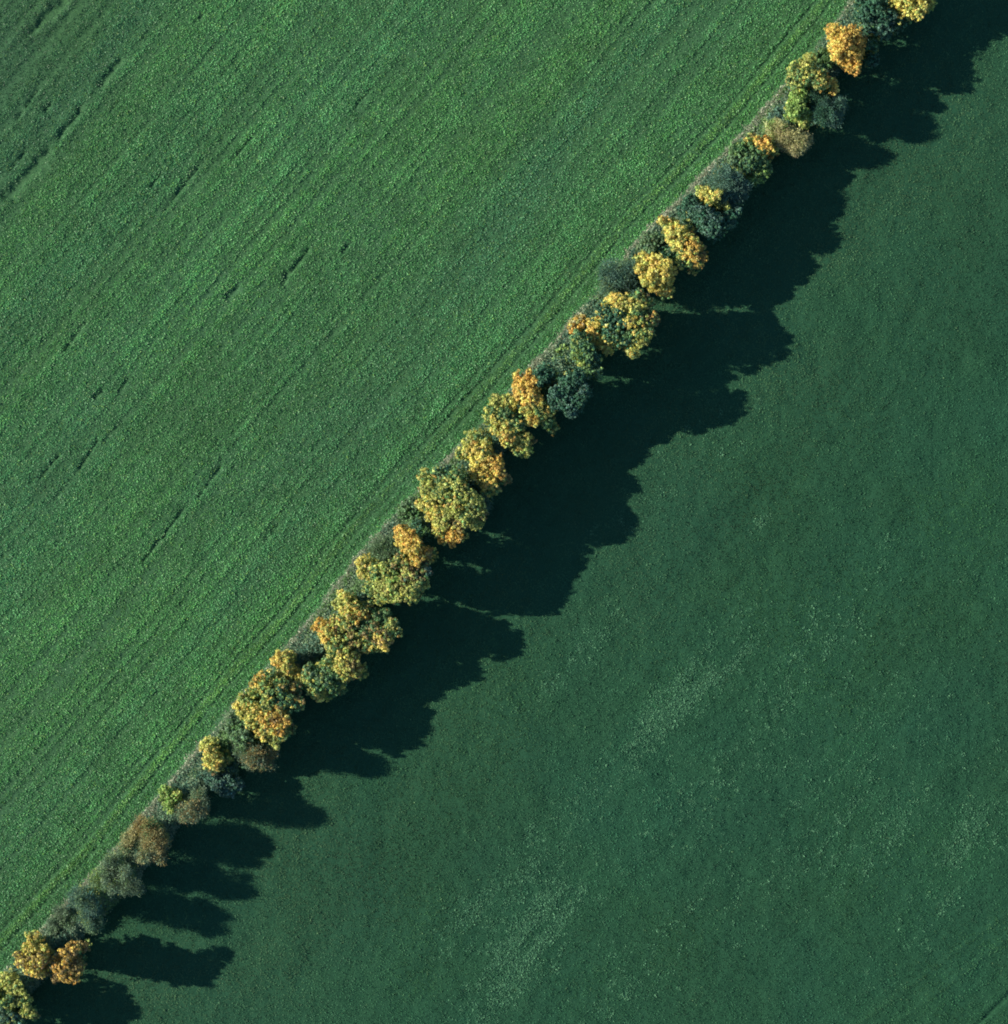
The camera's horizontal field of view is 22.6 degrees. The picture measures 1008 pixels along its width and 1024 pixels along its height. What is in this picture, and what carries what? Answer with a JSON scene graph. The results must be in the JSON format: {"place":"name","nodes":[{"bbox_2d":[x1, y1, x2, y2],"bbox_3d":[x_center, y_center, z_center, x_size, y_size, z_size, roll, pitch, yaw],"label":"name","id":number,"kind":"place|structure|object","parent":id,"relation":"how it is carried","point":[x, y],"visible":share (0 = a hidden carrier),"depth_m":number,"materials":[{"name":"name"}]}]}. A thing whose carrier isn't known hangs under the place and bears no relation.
{"place":"outdoors","nodes":[
{"label":"outdoors","id":0,"kind":"place"},
{"bbox_2d":[0,0,851,976],"bbox_3d":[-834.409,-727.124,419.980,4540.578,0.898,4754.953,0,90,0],"label":"crop field","id":1,"kind":"structure","parent":0,"point":[140,250],"depth_m":420.00,"materials":[{"name":"green plant"}]},
{"bbox_2d":[3,0,855,980],"bbox_3d":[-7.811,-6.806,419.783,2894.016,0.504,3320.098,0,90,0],"label":"hedge bank","id":2,"kind":"structure","parent":0,"point":[232,711],"depth_m":419.66,"materials":[{"name":"green plant"}]},
{"bbox_2d":[0,968,40,1023],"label":"hedgerow tree","id":3,"kind":"object","parent":2,"relation":"on","point":[16,1006],"visible":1,"depth_m":412.93,"materials":[{"name":"green plant"}]},
{"bbox_2d":[12,930,54,978],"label":"hedgerow tree","id":4,"kind":"object","parent":2,"relation":"on","point":[32,956],"visible":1,"depth_m":410.33,"materials":[{"name":"yellow plant"}]},
{"bbox_2d":[42,901,79,936],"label":"hedgerow bush","id":5,"kind":"object","parent":2,"relation":"on","point":[62,911],"visible":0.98,"depth_m":417.61,"materials":[{"name":"green plant"}]},
{"bbox_2d":[65,881,107,934],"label":"hedgerow tree","id":6,"kind":"object","parent":2,"relation":"on","point":[87,903],"visible":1,"depth_m":411.80,"materials":[{"name":"green plant"}]},
{"bbox_2d":[86,847,146,898],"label":"hedgerow tree","id":7,"kind":"object","parent":2,"relation":"on","point":[113,870],"visible":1,"depth_m":412.81,"materials":[{"name":"green plant"}]},
{"bbox_2d":[117,824,139,854],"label":"hedgerow bush","id":8,"kind":"object","parent":2,"relation":"on","point":[130,835],"visible":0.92,"depth_m":418.37,"materials":[{"name":"brown plant"}]},
{"bbox_2d":[131,813,173,865],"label":"russet bush","id":9,"kind":"object","parent":2,"relation":"on","point":[154,842],"visible":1,"depth_m":413.05,"materials":[{"name":"brown plant"}]},
{"bbox_2d":[157,784,182,814],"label":"hedgerow bush","id":10,"kind":"object","parent":2,"relation":"on","point":[168,798],"visible":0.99,"depth_m":415.58,"materials":[{"name":"green plant"}]},
{"bbox_2d":[198,735,234,775],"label":"hedgerow tree","id":11,"kind":"object","parent":2,"relation":"on","point":[215,760],"visible":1,"depth_m":413.34,"materials":[{"name":"yellow plant"}]},
{"bbox_2d":[202,754,245,798],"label":"hedgerow tree","id":12,"kind":"object","parent":2,"relation":"on","point":[229,782],"visible":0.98,"depth_m":415.77,"materials":[{"name":"green plant"}]},
{"bbox_2d":[224,713,258,750],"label":"hedgerow bush","id":13,"kind":"object","parent":2,"relation":"on","point":[237,731],"visible":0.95,"depth_m":412.05,"materials":[{"name":"green plant"}]},
{"bbox_2d":[231,667,304,749],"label":"hedgerow tree","id":14,"kind":"object","parent":2,"relation":"on","point":[269,703],"visible":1,"depth_m":411.02,"materials":[{"name":"green plant"}]},
{"bbox_2d":[269,648,299,684],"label":"hedgerow tree","id":15,"kind":"object","parent":2,"relation":"on","point":[284,662],"visible":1,"depth_m":412.70,"materials":[{"name":"yellow plant"}]},
{"bbox_2d":[310,613,346,648],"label":"hedgerow tree","id":16,"kind":"object","parent":2,"relation":"on","point":[329,629],"visible":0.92,"depth_m":412.83,"materials":[{"name":"yellow plant"}]},
{"bbox_2d":[330,589,378,631],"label":"hedgerow tree","id":17,"kind":"object","parent":2,"relation":"on","point":[353,610],"visible":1,"depth_m":411.53,"materials":[{"name":"yellow plant"}]},
{"bbox_2d":[362,530,399,562],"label":"hedgerow bush","id":18,"kind":"object","parent":2,"relation":"on","point":[377,550],"visible":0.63,"depth_m":417.16,"materials":[{"name":"green plant"}]},
{"bbox_2d":[354,553,432,606],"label":"hedgerow tree","id":19,"kind":"object","parent":2,"relation":"on","point":[399,579],"visible":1,"depth_m":410.08,"materials":[{"name":"green plant"}]},
{"bbox_2d":[394,496,423,523],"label":"hedgerow bush","id":20,"kind":"object","parent":2,"relation":"on","point":[408,510],"visible":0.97,"depth_m":417.11,"materials":[{"name":"green plant"}]},
{"bbox_2d":[411,517,432,542],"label":"hedgerow bush","id":21,"kind":"object","parent":2,"relation":"on","point":[423,532],"visible":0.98,"depth_m":415.84,"materials":[{"name":"green plant"}]},
{"bbox_2d":[0,0,870,996],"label":"undergrowth","id":22,"kind":"object","parent":2,"relation":"on","point":[184,782],"visible":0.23,"depth_m":418.85,"materials":[{"name":"green plant"}]},
{"bbox_2d":[414,461,489,548],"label":"hedgerow tree","id":23,"kind":"object","parent":2,"relation":"on","point":[451,501],"visible":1,"depth_m":409.62,"materials":[{"name":"green plant"}]},
{"bbox_2d":[454,424,512,497],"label":"hedgerow tree","id":24,"kind":"object","parent":2,"relation":"on","point":[487,470],"visible":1,"depth_m":410.63,"materials":[{"name":"yellow plant"}]},
{"bbox_2d":[481,393,536,458],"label":"hedgerow tree","id":25,"kind":"object","parent":2,"relation":"on","point":[503,420],"visible":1,"depth_m":411.04,"materials":[{"name":"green plant"}]},
{"bbox_2d":[511,367,559,435],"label":"hedgerow tree","id":26,"kind":"object","parent":2,"relation":"on","point":[535,408],"visible":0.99,"depth_m":410.47,"materials":[{"name":"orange plant"}]},
{"bbox_2d":[552,342,572,367],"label":"hedgerow bush","id":27,"kind":"object","parent":2,"relation":"on","point":[559,349],"visible":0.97,"depth_m":418.11,"materials":[{"name":"green plant"}]},
{"bbox_2d":[567,313,586,334],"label":"hedgerow bush","id":28,"kind":"object","parent":2,"relation":"on","point":[578,321],"visible":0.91,"depth_m":414.68,"materials":[{"name":"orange plant"}]},
{"bbox_2d":[594,253,646,296],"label":"hedgerow bush","id":29,"kind":"object","parent":2,"relation":"on","point":[620,277],"visible":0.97,"depth_m":413.03,"materials":[{"name":"green plant"}]},
{"bbox_2d":[584,287,660,358],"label":"hedgerow tree","id":30,"kind":"object","parent":2,"relation":"on","point":[627,322],"visible":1,"depth_m":410.29,"materials":[{"name":"green plant"}]},
{"bbox_2d":[636,230,675,265],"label":"hedgerow bush","id":31,"kind":"object","parent":2,"relation":"on","point":[646,244],"visible":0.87,"depth_m":416.08,"materials":[{"name":"green plant"}]},
{"bbox_2d":[656,215,708,275],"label":"hedgerow tree","id":32,"kind":"object","parent":2,"relation":"on","point":[685,244],"visible":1,"depth_m":411.72,"materials":[{"name":"yellow plant"}]},
{"bbox_2d":[695,184,731,211],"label":"hedgerow tree","id":33,"kind":"object","parent":2,"relation":"on","point":[706,194],"visible":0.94,"depth_m":411.86,"materials":[{"name":"yellow plant"}]},
{"bbox_2d":[707,162,753,208],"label":"hedgerow tree","id":34,"kind":"object","parent":2,"relation":"on","point":[734,186],"visible":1,"depth_m":412.74,"materials":[{"name":"green plant"}]},
{"bbox_2d":[726,139,772,186],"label":"hedgerow tree","id":35,"kind":"object","parent":2,"relation":"on","point":[751,163],"visible":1,"depth_m":413.81,"materials":[{"name":"green plant"}]},
{"bbox_2d":[742,133,779,162],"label":"hedgerow tree","id":36,"kind":"object","parent":2,"relation":"on","point":[765,141],"visible":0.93,"depth_m":413.84,"materials":[{"name":"orange plant"}]},
{"bbox_2d":[767,104,792,127],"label":"hedgerow bush","id":37,"kind":"object","parent":2,"relation":"on","point":[778,113],"visible":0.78,"depth_m":417.68,"materials":[{"name":"green plant"}]},
{"bbox_2d":[762,117,813,158],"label":"hedgerow bush","id":38,"kind":"object","parent":2,"relation":"on","point":[793,142],"visible":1,"depth_m":414.14,"materials":[{"name":"brown plant"}]},
{"bbox_2d":[783,87,815,129],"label":"hedgerow tree","id":39,"kind":"object","parent":2,"relation":"on","point":[797,109],"visible":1,"depth_m":412.96,"materials":[{"name":"green plant"}]},
{"bbox_2d":[785,51,839,95],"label":"hedgerow tree","id":40,"kind":"object","parent":2,"relation":"on","point":[804,73],"visible":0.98,"depth_m":411.36,"materials":[{"name":"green plant"}]},
{"bbox_2d":[811,46,840,69],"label":"hedgerow bush","id":41,"kind":"object","parent":2,"relation":"on","point":[822,55],"visible":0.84,"depth_m":416.80,"materials":[{"name":"green plant"}]},
{"bbox_2d":[823,22,867,76],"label":"hedgerow tree","id":42,"kind":"object","parent":2,"relation":"on","point":[845,45],"visible":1,"depth_m":411.14,"materials":[{"name":"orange plant"}]},
{"bbox_2d":[853,0,907,41],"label":"hedgerow tree","id":43,"kind":"object","parent":2,"relation":"on","point":[876,17],"visible":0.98,"depth_m":412.75,"materials":[{"name":"green plant"}]},
{"bbox_2d":[24,0,1007,1023],"bbox_3d":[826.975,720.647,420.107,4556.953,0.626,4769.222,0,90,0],"label":"pasture","id":44,"kind":"structure","parent":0,"point":[726,291],"depth_m":420.00,"materials":[{"name":"green plant"}]},
{"bbox_2d":[47,939,91,984],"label":"hedgerow tree","id":45,"kind":"object","parent":44,"relation":"on","point":[67,962],"visible":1,"depth_m":410.51,"materials":[{"name":"orange plant"}]},
{"bbox_2d":[172,785,210,826],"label":"hedgerow tree","id":46,"kind":"object","parent":44,"relation":"on","point":[196,807],"visible":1,"depth_m":412.33,"materials":[{"name":"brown plant"}]},
{"bbox_2d":[231,742,278,771],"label":"hedgerow tree","id":47,"kind":"object","parent":44,"relation":"on","point":[260,756],"visible":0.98,"depth_m":412.10,"materials":[{"name":"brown plant"}]},
{"bbox_2d":[292,655,350,702],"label":"hedgerow tree","id":48,"kind":"object","parent":44,"relation":"on","point":[318,682],"visible":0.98,"depth_m":412.46,"materials":[{"name":"green plant"}]},
{"bbox_2d":[324,630,369,682],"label":"hedgerow tree","id":49,"kind":"object","parent":44,"relation":"on","point":[342,657],"visible":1,"depth_m":411.94,"materials":[{"name":"yellow plant"}]},
{"bbox_2d":[358,606,402,654],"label":"hedgerow tree","id":50,"kind":"object","parent":44,"relation":"on","point":[382,629],"visible":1,"depth_m":411.07,"materials":[{"name":"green plant"}]},
{"bbox_2d":[393,523,438,569],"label":"hedgerow tree","id":51,"kind":"object","parent":44,"relation":"on","point":[412,548],"visible":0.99,"depth_m":409.24,"materials":[{"name":"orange plant"}]},
{"bbox_2d":[470,484,493,513],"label":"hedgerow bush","id":52,"kind":"object","parent":44,"relation":"on","point":[487,502],"visible":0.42,"depth_m":413.52,"materials":[{"name":"green plant"}]},
{"bbox_2d":[532,361,593,418],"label":"hedgerow tree","id":53,"kind":"object","parent":44,"relation":"on","point":[569,393],"visible":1,"depth_m":409.27,"materials":[{"name":"green plant"}]},
{"bbox_2d":[569,329,603,380],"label":"hedgerow tree","id":54,"kind":"object","parent":44,"relation":"on","point":[585,356],"visible":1,"depth_m":410.23,"materials":[{"name":"green plant"}]},
{"bbox_2d":[632,250,677,299],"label":"hedgerow tree","id":55,"kind":"object","parent":44,"relation":"on","point":[655,273],"visible":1,"depth_m":411.06,"materials":[{"name":"yellow plant"}]},
{"bbox_2d":[677,193,742,243],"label":"hedgerow tree","id":56,"kind":"object","parent":44,"relation":"on","point":[710,223],"visible":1,"depth_m":411.90,"materials":[{"name":"green plant"}]},
{"bbox_2d":[425,339,1007,1023],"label":"meadow weeds","id":57,"kind":"object","parent":44,"relation":"on","point":[529,919],"visible":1,"depth_m":419.95,"materials":[{"name":"green plant"}]},
{"bbox_2d":[807,85,850,129],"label":"hedgerow tree","id":58,"kind":"object","parent":44,"relation":"on","point":[827,112],"visible":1,"depth_m":413.06,"materials":[{"name":"green plant"}]},
{"bbox_2d":[863,38,880,67],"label":"hedgerow bush","id":59,"kind":"object","parent":44,"relation":"on","point":[871,60],"visible":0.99,"depth_m":414.75,"materials":[{"name":"green plant"}]},
{"bbox_2d":[887,0,937,24],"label":"hedgerow tree","id":60,"kind":"object","parent":44,"relation":"on","point":[913,9],"visible":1,"depth_m":411.36,"materials":[{"name":"yellow plant"}]}
]}

